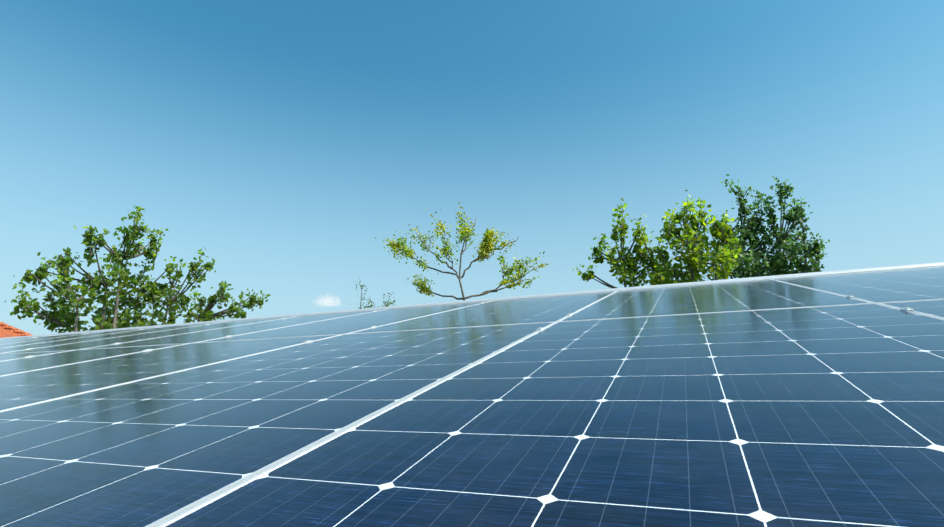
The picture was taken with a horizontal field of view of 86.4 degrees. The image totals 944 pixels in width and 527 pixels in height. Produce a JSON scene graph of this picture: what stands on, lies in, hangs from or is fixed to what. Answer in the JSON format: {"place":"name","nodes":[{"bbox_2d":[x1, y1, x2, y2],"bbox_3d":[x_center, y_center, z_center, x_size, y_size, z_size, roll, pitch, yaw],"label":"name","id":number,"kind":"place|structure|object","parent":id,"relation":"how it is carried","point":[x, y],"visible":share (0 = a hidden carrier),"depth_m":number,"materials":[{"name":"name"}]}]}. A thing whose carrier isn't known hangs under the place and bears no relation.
{"place":"outdoors","nodes":[
{"label":"outdoors","id":0,"kind":"place"},
{"bbox_2d":[4,205,269,332],"bbox_3d":[-7.017,2.943,10.238,4.532,8.491,2.492,2,-15,-7],"label":"tree","id":1,"kind":"object","parent":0,"point":[73,302],"depth_m":10.69,"materials":[{"name":"green plant"}]},
{"bbox_2d":[355,280,394,308],"bbox_3d":[-4.966,5.684,24.436,2.251,10.242,1.080,4,-15,-15],"label":"tree","id":2,"kind":"object","parent":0,"point":[385,304],"depth_m":25.33,"materials":[{"name":"green plant"}]},
{"bbox_2d":[375,202,548,300],"bbox_3d":[-0.303,3.201,15.780,5.341,10.697,3.007,-6,-16,23],"label":"tree","id":3,"kind":"object","parent":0,"point":[488,246],"depth_m":16.69,"materials":[{"name":"green plant"}]},
{"bbox_2d":[0,0,943,334],"label":"sky","id":4,"kind":"structure","parent":0,"point":[277,139],"materials":[{"name":"blue"}]},
{"bbox_2d":[572,190,743,288],"bbox_3d":[4.212,2.785,10.727,3.614,8.977,1.954,-6,-16,23],"label":"tree","id":5,"kind":"object","parent":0,"point":[692,259],"depth_m":11.09,"materials":[{"name":"green plant"}]},
{"bbox_2d":[711,174,829,278],"bbox_3d":[7.676,2.614,12.415,2.711,10.132,2.518,-6,-16,23],"label":"tree","id":6,"kind":"object","parent":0,"point":[778,257],"depth_m":12.85,"materials":[{"name":"green plant"}]},
{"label":"neighbouring house walls","id":7,"kind":"object","parent":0,"visible":0},
{"bbox_2d":[0,321,31,337],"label":"neighbour roof","id":8,"kind":"structure","parent":7,"relation":"on","point":[6,330],"depth_m":17.51,"materials":[{"name":"tile"}]},
{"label":"mounting rails","id":9,"kind":"object","parent":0,"visible":0},
{"bbox_2d":[25,279,913,356],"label":"panel clamps","id":10,"kind":"object","parent":9,"relation":"attached to","point":[849,296],"visible":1,"depth_m":2.06,"materials":[{"name":"silver metal"}]},
{"bbox_2d":[0,265,943,526],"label":"solar panel array","id":11,"kind":"object","parent":9,"relation":"on","point":[811,401],"visible":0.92,"depth_m":0.71,"materials":[{"name":"blue glass"}]},
{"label":"house walls","id":12,"kind":"object","parent":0,"visible":0},
{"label":"roof slope","id":13,"kind":"object","parent":12,"relation":"on","visible":0},
{"bbox_2d":[0,262,943,338],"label":"panel frame","id":14,"kind":"object","parent":13,"relation":"on","point":[705,282],"visible":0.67,"depth_m":3.88,"materials":[{"name":"silver metal"}]}
]}

